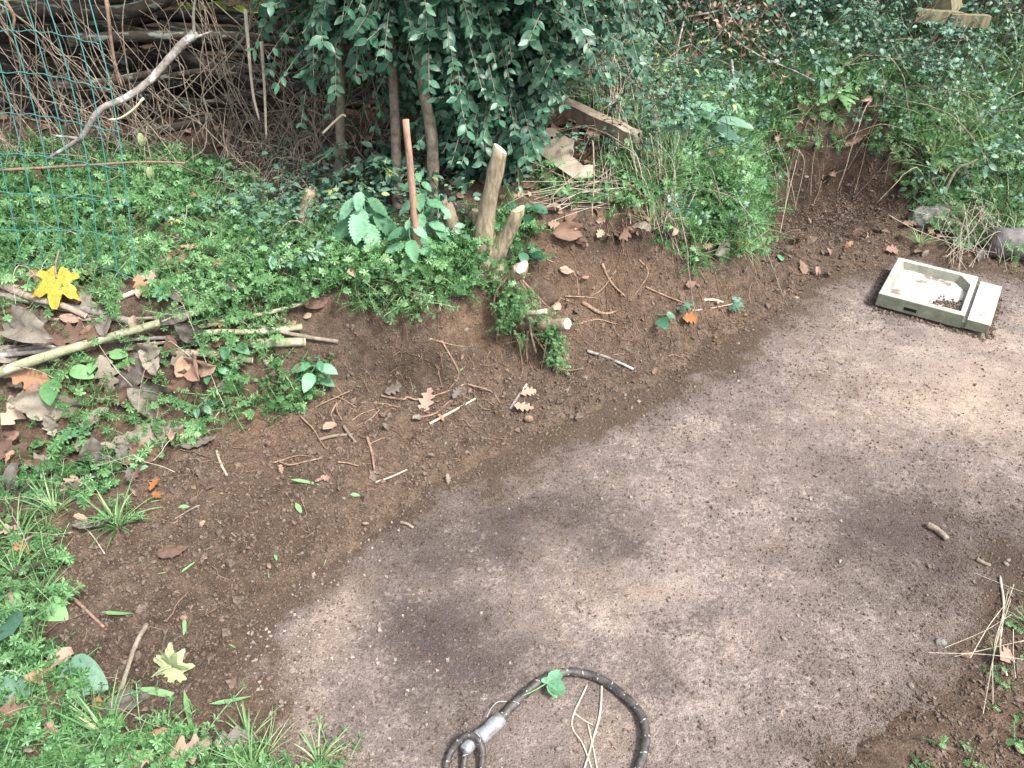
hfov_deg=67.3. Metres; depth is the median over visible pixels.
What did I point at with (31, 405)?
dead leaf
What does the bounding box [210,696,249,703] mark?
green scrap
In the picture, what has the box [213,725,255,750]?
dead leaf
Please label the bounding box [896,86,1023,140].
cane
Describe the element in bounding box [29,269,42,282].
dead leaf
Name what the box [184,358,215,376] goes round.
dead leaf
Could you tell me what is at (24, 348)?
cut pole
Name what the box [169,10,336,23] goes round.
branch
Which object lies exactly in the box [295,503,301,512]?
green scrap
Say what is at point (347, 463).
root
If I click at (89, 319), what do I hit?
cut pole
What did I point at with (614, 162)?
weeds
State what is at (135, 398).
dead leaf
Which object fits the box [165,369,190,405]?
dead leaf
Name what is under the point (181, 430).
dead leaf
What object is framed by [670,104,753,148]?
dock plant
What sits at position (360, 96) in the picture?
branch
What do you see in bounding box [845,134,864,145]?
dead leaf
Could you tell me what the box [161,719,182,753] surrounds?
dead leaf
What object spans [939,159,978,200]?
bent stick
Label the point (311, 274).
weeds
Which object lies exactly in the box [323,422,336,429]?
dead leaf
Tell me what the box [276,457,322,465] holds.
root
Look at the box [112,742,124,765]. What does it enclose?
dead leaf
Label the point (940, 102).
cane
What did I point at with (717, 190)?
cane
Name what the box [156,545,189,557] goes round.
dead leaf
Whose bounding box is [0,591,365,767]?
weeds
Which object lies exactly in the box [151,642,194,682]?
leaf
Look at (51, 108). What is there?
branch
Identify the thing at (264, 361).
stick
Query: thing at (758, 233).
cane
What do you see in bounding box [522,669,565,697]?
leaf
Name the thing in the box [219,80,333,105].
branch
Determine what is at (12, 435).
dead leaf
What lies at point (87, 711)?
grass
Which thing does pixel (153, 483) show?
dead leaf
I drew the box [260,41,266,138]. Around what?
withered cane
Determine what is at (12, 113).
wire fence
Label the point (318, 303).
dead leaf
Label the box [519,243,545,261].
glossy sprig
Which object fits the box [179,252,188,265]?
dead leaf
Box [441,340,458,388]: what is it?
root
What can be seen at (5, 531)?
dead leaf
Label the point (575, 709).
stick
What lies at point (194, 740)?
dead leaf
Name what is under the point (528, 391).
dead leaf
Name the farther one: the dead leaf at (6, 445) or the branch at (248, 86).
the branch at (248, 86)
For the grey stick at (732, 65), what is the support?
hanging from the dead branch at (719, 10)
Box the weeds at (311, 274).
[142,228,490,345]
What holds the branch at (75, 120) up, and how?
on the ground at (328, 318)
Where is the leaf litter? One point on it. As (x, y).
(284, 270)
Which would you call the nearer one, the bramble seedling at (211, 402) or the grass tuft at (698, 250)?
the bramble seedling at (211, 402)
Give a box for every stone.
[907,205,957,229]
[934,638,946,645]
[984,227,1023,259]
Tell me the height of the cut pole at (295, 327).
0.056 m
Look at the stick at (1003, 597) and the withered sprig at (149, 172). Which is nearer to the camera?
the stick at (1003, 597)
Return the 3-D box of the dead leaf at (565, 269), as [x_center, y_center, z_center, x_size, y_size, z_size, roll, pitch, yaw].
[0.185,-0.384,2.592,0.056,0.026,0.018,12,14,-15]
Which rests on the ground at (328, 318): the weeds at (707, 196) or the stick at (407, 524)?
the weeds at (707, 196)
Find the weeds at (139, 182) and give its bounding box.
[0,122,459,649]
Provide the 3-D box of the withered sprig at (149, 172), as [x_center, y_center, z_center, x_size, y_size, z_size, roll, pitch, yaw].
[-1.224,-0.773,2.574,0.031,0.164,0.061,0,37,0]
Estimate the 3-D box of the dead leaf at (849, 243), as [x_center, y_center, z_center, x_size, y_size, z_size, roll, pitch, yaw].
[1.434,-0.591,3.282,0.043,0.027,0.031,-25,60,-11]
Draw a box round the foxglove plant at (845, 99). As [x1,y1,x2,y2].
[820,88,858,111]
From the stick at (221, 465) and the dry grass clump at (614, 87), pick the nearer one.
the stick at (221, 465)
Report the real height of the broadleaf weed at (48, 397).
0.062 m
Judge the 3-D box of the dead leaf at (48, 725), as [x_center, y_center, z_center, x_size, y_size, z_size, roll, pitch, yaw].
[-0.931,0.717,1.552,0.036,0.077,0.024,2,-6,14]
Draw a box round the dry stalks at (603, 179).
[526,0,1023,256]
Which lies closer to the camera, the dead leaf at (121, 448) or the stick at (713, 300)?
the dead leaf at (121, 448)
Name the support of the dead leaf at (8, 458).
on the ground at (328, 318)
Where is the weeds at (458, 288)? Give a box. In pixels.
[391,183,556,305]
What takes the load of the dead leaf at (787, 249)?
on the ground at (328, 318)
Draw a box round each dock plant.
[634,91,730,128]
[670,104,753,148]
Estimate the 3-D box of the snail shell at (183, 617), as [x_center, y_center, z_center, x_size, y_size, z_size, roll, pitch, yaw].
[-0.766,0.545,1.793,0.018,0.014,0.015,0,37,0]
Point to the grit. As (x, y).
(686, 551)
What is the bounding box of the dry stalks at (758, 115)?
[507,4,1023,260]
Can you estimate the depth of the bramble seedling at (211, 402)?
2.33 m
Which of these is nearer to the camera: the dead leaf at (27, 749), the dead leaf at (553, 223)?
the dead leaf at (27, 749)
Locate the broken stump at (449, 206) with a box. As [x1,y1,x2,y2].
[442,197,458,232]
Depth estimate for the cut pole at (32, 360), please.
2.24 m
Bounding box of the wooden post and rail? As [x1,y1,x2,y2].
[911,0,991,27]
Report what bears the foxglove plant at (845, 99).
on the ground at (328, 318)
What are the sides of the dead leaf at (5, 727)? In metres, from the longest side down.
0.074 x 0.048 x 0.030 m
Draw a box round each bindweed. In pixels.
[2,580,72,635]
[183,285,213,305]
[220,342,249,360]
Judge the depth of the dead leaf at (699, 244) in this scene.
2.76 m
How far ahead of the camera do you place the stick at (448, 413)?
2.41 m
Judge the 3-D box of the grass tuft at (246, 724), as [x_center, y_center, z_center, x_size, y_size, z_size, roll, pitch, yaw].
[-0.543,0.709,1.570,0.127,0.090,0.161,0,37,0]
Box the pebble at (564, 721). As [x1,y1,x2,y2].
[560,718,567,724]
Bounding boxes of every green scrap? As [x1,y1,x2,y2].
[103,611,131,614]
[137,687,173,697]
[182,620,186,634]
[183,691,192,734]
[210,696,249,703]
[290,479,318,484]
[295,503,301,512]
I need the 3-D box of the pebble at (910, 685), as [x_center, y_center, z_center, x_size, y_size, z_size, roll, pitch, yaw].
[0.877,0.663,1.692,0.012,0.015,0.018,24,32,-28]
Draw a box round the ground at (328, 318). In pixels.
[0,0,1023,767]
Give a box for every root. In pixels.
[273,455,306,463]
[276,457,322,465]
[300,416,325,447]
[316,391,349,406]
[330,402,337,421]
[334,385,342,419]
[338,461,358,466]
[351,405,392,420]
[365,436,375,472]
[381,384,463,400]
[422,399,452,417]
[428,337,467,347]
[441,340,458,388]
[467,383,499,402]
[546,259,578,295]
[564,295,596,298]
[578,319,615,324]
[581,300,615,314]
[590,270,615,296]
[601,263,624,296]
[634,259,648,295]
[645,286,684,303]
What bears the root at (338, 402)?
on the ground at (328, 318)
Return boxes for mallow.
[32,433,64,448]
[56,424,92,440]
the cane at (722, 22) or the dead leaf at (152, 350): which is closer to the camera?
the dead leaf at (152, 350)
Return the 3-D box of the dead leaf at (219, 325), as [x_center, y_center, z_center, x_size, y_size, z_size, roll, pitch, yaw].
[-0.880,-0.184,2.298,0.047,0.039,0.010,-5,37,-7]
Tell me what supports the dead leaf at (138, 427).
on the ground at (328, 318)
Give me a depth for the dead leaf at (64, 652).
1.68 m
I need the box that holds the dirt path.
[225,255,1023,767]
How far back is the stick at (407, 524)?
2.06 m
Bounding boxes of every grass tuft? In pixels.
[0,495,51,559]
[3,472,86,516]
[41,665,142,767]
[74,472,165,550]
[213,698,279,761]
[292,721,351,767]
[339,283,377,310]
[372,270,435,305]
[627,181,685,225]
[678,236,725,265]
[897,126,979,177]
[897,225,947,245]
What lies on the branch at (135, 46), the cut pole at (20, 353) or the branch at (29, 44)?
the branch at (29, 44)
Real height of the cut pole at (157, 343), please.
0.044 m
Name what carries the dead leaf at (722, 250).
on the ground at (328, 318)
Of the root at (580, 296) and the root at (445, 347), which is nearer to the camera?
the root at (445, 347)
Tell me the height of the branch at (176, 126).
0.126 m
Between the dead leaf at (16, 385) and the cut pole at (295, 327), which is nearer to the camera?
the dead leaf at (16, 385)
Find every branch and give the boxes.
[0,0,137,6]
[0,0,182,25]
[0,24,378,74]
[0,38,143,47]
[0,41,307,80]
[0,46,352,87]
[0,58,403,90]
[0,68,273,106]
[0,76,373,99]
[0,89,276,104]
[0,92,300,104]
[0,102,259,115]
[1,3,309,27]
[12,26,226,56]
[14,109,253,131]
[28,2,131,23]
[43,68,168,93]
[46,0,211,160]
[49,99,412,111]
[60,55,123,63]
[66,30,317,47]
[67,9,243,24]
[69,9,333,33]
[84,112,223,143]
[88,20,375,57]
[96,74,336,121]
[128,44,143,49]
[138,25,302,36]
[147,28,399,46]
[158,14,504,34]
[165,89,363,93]
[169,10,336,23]
[178,91,219,96]
[181,0,300,2]
[186,68,412,90]
[196,11,336,20]
[215,53,410,77]
[216,76,384,100]
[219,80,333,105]
[258,136,384,149]
[596,0,836,136]
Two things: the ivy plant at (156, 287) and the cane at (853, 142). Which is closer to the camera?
the ivy plant at (156, 287)
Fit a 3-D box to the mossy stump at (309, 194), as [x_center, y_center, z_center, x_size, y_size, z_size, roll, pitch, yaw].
[-0.679,-0.540,2.529,0.105,0.209,0.064,-13,39,-16]
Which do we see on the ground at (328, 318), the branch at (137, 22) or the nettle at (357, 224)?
the nettle at (357, 224)
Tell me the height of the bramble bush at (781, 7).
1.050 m
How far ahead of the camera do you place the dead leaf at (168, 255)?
2.36 m
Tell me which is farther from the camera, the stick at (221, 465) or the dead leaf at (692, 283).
the dead leaf at (692, 283)
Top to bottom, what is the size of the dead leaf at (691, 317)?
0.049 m
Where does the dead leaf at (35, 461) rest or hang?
on the ground at (328, 318)
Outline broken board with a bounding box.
[539,128,592,180]
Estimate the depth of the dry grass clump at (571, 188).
2.64 m
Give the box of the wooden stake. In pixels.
[402,119,421,265]
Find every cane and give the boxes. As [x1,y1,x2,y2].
[0,161,185,171]
[4,0,15,29]
[104,0,123,87]
[243,9,259,120]
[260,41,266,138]
[390,149,590,188]
[558,126,649,170]
[590,140,594,215]
[650,79,667,99]
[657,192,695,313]
[660,44,705,66]
[678,59,754,105]
[687,184,788,308]
[695,6,766,62]
[697,168,721,237]
[700,37,776,84]
[785,80,838,177]
[813,38,953,85]
[819,58,946,73]
[822,124,928,148]
[837,98,872,192]
[841,105,953,135]
[857,54,912,146]
[877,167,926,202]
[888,95,1002,188]
[894,101,966,117]
[896,17,991,88]
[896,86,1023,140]
[904,43,948,99]
[909,89,994,106]
[929,64,999,124]
[964,108,1023,122]
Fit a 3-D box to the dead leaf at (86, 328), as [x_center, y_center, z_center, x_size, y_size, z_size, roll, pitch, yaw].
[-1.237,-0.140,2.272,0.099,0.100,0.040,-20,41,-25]
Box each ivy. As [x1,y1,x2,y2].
[153,128,481,268]
[481,0,1023,238]
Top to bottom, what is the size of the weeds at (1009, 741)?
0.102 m
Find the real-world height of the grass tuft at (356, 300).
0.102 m
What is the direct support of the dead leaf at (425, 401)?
on the ground at (328, 318)
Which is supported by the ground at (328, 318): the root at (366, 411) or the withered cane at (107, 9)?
the root at (366, 411)
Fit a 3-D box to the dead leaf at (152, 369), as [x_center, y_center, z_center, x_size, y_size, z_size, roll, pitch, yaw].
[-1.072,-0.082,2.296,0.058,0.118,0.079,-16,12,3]
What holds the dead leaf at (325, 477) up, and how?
on the ground at (328, 318)
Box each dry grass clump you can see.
[519,164,665,221]
[541,16,704,223]
[590,102,699,259]
[751,129,803,231]
[891,182,1019,271]
[928,573,1023,713]
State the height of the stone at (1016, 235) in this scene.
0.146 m
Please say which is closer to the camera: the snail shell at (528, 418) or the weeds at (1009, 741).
the weeds at (1009, 741)
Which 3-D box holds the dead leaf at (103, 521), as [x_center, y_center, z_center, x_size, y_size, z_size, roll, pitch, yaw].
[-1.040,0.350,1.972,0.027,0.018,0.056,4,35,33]
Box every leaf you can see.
[0,304,53,342]
[0,335,15,341]
[0,345,22,362]
[0,403,25,424]
[0,439,40,465]
[0,474,33,494]
[0,523,20,533]
[0,695,38,733]
[1,463,22,501]
[2,344,17,364]
[2,720,18,729]
[3,431,18,440]
[4,366,50,388]
[4,450,16,468]
[6,382,21,387]
[6,390,23,408]
[9,309,39,327]
[10,390,85,420]
[11,561,45,572]
[13,537,29,555]
[21,486,63,504]
[22,459,35,465]
[23,742,33,752]
[24,381,40,393]
[24,668,49,684]
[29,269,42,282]
[30,316,46,331]
[30,674,68,720]
[31,250,79,308]
[33,452,53,473]
[33,458,48,477]
[41,423,56,435]
[41,721,59,742]
[43,414,61,433]
[44,347,60,360]
[47,647,73,668]
[51,321,85,345]
[59,313,81,322]
[59,476,77,491]
[59,479,83,497]
[72,513,87,521]
[72,519,93,528]
[74,432,85,451]
[76,321,98,341]
[76,452,114,471]
[78,261,98,279]
[78,292,96,317]
[78,321,99,352]
[78,437,101,462]
[81,407,109,428]
[82,471,102,480]
[92,696,103,716]
[93,355,120,392]
[95,313,110,336]
[96,515,114,525]
[98,379,108,387]
[100,429,168,449]
[101,689,151,717]
[109,386,139,406]
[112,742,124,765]
[114,354,144,390]
[115,442,145,466]
[122,443,162,464]
[123,364,135,371]
[124,468,132,482]
[127,388,161,418]
[128,315,154,336]
[128,749,154,767]
[129,441,150,456]
[131,420,184,440]
[131,465,140,480]
[132,274,148,295]
[132,342,167,362]
[133,343,160,360]
[135,288,144,297]
[138,340,159,375]
[140,383,177,404]
[143,370,159,378]
[145,273,155,286]
[145,727,167,740]
[148,478,160,490]
[151,419,168,446]
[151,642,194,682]
[152,490,160,497]
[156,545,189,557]
[158,254,177,269]
[158,733,210,767]
[159,305,188,324]
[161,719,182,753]
[163,335,176,356]
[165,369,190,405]
[166,429,175,439]
[167,289,185,301]
[170,349,190,365]
[174,323,212,345]
[174,355,191,376]
[174,418,198,438]
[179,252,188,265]
[180,435,215,448]
[181,244,199,248]
[183,352,199,380]
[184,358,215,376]
[199,520,204,529]
[209,318,224,327]
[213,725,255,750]
[217,380,233,388]
[220,279,236,290]
[226,739,244,748]
[278,464,283,473]
[303,296,328,308]
[321,475,329,480]
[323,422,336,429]
[384,383,401,394]
[412,414,421,419]
[418,387,434,411]
[446,474,450,483]
[452,387,461,398]
[514,401,533,410]
[521,386,535,395]
[522,669,565,697]
[542,170,550,186]
[548,219,559,228]
[552,221,583,240]
[552,297,561,309]
[560,266,573,273]
[565,207,576,220]
[575,232,586,244]
[582,273,589,278]
[585,127,599,140]
[588,188,607,195]
[596,216,606,223]
[596,229,604,237]
[619,226,631,240]
[626,227,637,232]
[630,221,651,231]
[633,202,638,213]
[636,224,642,235]
[667,222,678,235]
[683,241,702,253]
[683,310,696,324]
[686,281,696,287]
[704,242,712,249]
[715,238,730,256]
[782,245,792,256]
[790,238,800,242]
[797,103,808,111]
[799,259,808,274]
[816,266,820,275]
[825,40,835,52]
[828,166,836,176]
[843,241,852,249]
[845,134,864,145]
[852,228,860,237]
[860,95,871,101]
[886,244,897,253]
[897,231,907,240]
[904,219,916,225]
[921,223,932,234]
[928,227,934,234]
[951,244,958,253]
[959,252,970,258]
[977,248,988,261]
[1000,646,1015,662]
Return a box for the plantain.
[94,464,147,490]
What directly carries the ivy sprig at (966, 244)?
on the ground at (328, 318)
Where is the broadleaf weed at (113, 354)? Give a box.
[86,349,127,373]
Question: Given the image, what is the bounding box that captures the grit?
[246,261,1023,767]
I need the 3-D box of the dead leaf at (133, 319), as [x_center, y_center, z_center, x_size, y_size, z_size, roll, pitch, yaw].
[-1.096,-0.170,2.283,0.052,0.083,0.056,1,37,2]
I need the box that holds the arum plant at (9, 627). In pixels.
[0,610,108,705]
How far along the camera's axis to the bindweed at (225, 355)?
2.31 m
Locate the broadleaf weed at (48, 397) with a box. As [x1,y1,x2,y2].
[36,354,96,405]
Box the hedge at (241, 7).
[0,0,292,12]
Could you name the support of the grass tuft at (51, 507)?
on the ground at (328, 318)
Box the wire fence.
[0,0,136,282]
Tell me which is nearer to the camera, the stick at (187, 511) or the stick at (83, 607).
the stick at (83, 607)
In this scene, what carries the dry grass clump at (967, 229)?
on the ground at (328, 318)
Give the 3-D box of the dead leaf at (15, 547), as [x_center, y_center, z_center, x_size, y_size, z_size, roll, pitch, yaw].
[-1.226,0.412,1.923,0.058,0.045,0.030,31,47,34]
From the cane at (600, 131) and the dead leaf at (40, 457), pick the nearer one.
the dead leaf at (40, 457)
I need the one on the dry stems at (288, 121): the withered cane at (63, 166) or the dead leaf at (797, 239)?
the withered cane at (63, 166)
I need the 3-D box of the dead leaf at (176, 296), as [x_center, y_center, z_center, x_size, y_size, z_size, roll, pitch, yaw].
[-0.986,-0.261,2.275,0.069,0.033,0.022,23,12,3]
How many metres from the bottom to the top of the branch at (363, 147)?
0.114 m
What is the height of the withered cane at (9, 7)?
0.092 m
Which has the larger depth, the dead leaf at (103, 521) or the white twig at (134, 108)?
the white twig at (134, 108)
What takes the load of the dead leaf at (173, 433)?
on the dead leaf at (138, 427)
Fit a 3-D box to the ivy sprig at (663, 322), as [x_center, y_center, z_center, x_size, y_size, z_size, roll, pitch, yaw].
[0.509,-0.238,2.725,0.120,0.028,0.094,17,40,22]
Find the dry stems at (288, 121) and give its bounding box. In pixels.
[0,0,671,183]
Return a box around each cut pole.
[0,282,87,318]
[0,292,127,323]
[0,302,225,377]
[0,335,179,357]
[9,344,68,351]
[46,316,160,320]
[106,339,180,354]
[170,348,252,363]
[199,302,303,328]
[204,324,302,334]
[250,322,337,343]
[250,337,305,347]
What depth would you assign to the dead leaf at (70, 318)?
2.26 m
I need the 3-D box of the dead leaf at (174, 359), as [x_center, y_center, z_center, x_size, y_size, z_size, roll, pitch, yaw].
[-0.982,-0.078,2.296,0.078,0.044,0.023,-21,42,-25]
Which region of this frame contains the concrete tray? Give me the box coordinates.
[875,258,1001,333]
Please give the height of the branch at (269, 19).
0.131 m
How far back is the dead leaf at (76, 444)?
2.21 m
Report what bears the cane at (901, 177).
on the ground at (328, 318)
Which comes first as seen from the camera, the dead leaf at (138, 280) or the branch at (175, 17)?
the dead leaf at (138, 280)
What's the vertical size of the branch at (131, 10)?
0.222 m
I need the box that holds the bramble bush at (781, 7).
[674,0,1023,22]
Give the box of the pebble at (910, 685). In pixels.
[907,682,913,688]
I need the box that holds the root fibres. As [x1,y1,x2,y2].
[46,151,904,716]
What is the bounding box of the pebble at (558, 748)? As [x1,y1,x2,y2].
[555,746,562,751]
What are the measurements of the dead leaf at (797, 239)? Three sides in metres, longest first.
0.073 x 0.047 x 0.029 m
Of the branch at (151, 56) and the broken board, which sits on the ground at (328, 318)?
the broken board
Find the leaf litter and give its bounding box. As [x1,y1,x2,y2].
[0,0,1020,411]
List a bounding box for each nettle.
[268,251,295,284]
[291,355,337,392]
[332,187,399,261]
[385,217,436,276]
[399,171,447,252]
[423,193,454,258]
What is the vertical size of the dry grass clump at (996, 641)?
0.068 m
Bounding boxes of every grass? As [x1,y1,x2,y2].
[0,472,298,767]
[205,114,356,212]
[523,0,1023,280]
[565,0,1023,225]
[908,589,1023,766]
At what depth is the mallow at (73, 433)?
2.22 m
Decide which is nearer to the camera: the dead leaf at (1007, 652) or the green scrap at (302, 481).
the dead leaf at (1007, 652)
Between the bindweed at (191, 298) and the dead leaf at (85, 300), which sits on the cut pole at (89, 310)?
the dead leaf at (85, 300)
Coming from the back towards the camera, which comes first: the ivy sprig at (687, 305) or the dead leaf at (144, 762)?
the ivy sprig at (687, 305)
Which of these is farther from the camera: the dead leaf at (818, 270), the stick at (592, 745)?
the dead leaf at (818, 270)
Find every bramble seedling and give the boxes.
[180,400,221,417]
[203,367,229,384]
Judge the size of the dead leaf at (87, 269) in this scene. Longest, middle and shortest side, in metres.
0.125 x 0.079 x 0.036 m
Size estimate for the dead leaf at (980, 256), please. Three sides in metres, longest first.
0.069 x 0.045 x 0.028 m
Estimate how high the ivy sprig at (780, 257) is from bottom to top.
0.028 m
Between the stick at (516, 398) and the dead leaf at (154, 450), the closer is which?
the dead leaf at (154, 450)
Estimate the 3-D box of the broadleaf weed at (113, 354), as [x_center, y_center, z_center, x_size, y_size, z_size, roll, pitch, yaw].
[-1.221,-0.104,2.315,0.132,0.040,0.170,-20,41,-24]
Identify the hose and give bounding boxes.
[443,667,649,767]
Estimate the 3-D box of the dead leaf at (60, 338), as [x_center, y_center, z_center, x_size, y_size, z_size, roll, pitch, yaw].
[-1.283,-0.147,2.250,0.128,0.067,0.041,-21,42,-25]
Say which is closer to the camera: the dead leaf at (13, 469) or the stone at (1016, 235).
the dead leaf at (13, 469)
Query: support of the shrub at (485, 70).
on the ground at (328, 318)
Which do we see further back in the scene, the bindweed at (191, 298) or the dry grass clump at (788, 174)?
the dry grass clump at (788, 174)
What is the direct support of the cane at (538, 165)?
on the ground at (328, 318)
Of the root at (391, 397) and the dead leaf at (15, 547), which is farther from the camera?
the root at (391, 397)
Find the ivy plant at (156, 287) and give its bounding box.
[151,284,174,301]
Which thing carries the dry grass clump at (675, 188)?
on the ground at (328, 318)
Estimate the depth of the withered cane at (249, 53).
2.45 m
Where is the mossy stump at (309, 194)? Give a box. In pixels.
[295,187,317,243]
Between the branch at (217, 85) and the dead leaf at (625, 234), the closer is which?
the dead leaf at (625, 234)
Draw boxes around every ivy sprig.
[504,202,547,221]
[655,312,674,329]
[675,300,692,311]
[729,297,743,311]
[764,248,783,260]
[953,235,974,248]
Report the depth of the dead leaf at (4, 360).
2.22 m
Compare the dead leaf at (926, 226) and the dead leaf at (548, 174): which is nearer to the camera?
the dead leaf at (548, 174)
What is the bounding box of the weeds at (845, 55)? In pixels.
[751,14,964,175]
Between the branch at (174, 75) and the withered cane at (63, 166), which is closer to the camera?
the withered cane at (63, 166)
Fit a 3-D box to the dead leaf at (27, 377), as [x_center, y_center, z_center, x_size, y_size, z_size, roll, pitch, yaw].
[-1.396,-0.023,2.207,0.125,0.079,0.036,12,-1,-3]
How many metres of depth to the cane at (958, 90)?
3.51 m
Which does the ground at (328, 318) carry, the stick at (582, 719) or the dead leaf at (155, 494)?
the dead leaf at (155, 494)
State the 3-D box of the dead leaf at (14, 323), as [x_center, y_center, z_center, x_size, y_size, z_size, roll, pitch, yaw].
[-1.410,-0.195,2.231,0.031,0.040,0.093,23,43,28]
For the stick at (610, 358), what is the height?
0.029 m
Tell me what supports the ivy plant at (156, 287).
on the ground at (328, 318)
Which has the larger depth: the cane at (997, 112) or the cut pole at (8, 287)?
the cane at (997, 112)
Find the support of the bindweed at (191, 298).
on the ground at (328, 318)
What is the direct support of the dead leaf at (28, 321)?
on the ground at (328, 318)
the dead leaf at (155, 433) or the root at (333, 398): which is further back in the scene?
the root at (333, 398)
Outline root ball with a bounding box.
[486,261,583,377]
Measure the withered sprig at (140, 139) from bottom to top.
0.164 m
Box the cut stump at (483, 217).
[471,144,524,283]
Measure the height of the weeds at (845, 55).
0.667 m
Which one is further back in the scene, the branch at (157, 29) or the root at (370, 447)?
the branch at (157, 29)
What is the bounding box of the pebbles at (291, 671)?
[235,367,882,767]
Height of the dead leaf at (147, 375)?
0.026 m
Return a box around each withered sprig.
[135,92,145,145]
[144,127,154,178]
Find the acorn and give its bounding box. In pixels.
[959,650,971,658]
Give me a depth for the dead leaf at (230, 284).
2.28 m
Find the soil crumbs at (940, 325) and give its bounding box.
[866,270,1007,341]
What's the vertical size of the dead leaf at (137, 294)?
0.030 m
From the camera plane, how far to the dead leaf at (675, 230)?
2.70 m
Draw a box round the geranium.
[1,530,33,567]
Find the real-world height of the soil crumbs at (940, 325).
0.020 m
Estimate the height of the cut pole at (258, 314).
0.038 m
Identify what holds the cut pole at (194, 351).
on the ground at (328, 318)
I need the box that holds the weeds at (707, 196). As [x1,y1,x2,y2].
[676,153,778,258]
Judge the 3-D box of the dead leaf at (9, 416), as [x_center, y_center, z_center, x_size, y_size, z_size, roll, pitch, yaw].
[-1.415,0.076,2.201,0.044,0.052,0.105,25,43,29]
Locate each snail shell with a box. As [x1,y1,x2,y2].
[179,615,187,620]
[524,415,532,421]
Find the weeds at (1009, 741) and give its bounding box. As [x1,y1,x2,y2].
[909,608,1023,767]
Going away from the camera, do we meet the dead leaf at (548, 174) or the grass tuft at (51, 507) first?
the grass tuft at (51, 507)
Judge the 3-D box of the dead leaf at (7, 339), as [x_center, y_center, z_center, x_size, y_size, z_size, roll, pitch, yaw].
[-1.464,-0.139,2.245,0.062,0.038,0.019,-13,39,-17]
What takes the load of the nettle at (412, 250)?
on the ground at (328, 318)
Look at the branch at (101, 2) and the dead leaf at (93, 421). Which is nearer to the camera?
the dead leaf at (93, 421)
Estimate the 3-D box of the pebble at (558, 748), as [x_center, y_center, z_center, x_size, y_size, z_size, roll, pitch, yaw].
[0.096,0.749,1.579,0.017,0.013,0.010,-9,38,-12]
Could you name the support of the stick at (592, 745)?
on the dirt path
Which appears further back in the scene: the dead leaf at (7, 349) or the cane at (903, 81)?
the cane at (903, 81)
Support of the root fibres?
on the dirt path
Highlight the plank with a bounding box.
[533,93,641,146]
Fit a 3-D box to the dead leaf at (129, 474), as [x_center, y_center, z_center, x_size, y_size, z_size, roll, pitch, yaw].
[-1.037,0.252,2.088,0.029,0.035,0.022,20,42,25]
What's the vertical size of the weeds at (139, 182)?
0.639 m
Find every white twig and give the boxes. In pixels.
[108,97,144,120]
[322,113,345,133]
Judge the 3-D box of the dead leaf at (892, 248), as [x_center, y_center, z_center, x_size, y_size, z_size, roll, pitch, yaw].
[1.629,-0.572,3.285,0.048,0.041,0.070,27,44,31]
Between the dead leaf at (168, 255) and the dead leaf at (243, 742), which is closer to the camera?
the dead leaf at (243, 742)
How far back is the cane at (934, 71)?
3.57 m
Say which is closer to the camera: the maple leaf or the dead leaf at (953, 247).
the maple leaf
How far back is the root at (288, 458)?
2.20 m
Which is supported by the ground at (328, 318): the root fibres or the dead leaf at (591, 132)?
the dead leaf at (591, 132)
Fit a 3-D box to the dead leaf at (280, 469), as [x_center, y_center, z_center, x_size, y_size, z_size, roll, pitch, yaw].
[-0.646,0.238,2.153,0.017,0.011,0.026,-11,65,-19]
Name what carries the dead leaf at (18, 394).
on the dead leaf at (9, 416)
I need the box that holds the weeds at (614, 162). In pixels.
[505,0,1023,278]
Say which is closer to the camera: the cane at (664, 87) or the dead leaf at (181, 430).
the dead leaf at (181, 430)
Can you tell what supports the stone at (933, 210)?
on the ground at (328, 318)
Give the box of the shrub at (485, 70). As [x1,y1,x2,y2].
[219,0,691,215]
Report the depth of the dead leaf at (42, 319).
2.20 m
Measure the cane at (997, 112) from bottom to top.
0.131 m
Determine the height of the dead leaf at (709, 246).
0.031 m
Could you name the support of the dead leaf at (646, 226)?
on the ground at (328, 318)
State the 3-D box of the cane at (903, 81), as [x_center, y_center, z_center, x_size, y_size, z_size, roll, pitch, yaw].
[1.687,-1.276,3.470,0.342,0.382,0.013,11,38,14]
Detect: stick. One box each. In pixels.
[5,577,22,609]
[33,482,104,553]
[72,597,104,627]
[120,623,148,689]
[174,504,212,519]
[215,450,227,475]
[257,350,268,366]
[318,433,352,440]
[342,425,356,442]
[375,469,407,482]
[400,521,413,528]
[429,398,475,423]
[509,383,527,409]
[571,684,591,767]
[574,712,592,724]
[583,685,602,767]
[587,349,633,369]
[587,724,597,767]
[703,299,723,302]
[730,59,736,100]
[926,522,948,540]
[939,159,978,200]
[976,558,990,566]
[999,576,1007,676]
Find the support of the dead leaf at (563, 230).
on the ground at (328, 318)
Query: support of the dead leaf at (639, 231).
on the ground at (328, 318)
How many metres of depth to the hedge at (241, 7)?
4.06 m
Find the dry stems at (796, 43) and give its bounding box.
[580,0,1023,124]
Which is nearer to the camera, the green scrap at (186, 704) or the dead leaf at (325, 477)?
the green scrap at (186, 704)
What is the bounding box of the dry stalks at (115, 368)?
[0,138,407,727]
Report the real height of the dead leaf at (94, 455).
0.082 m

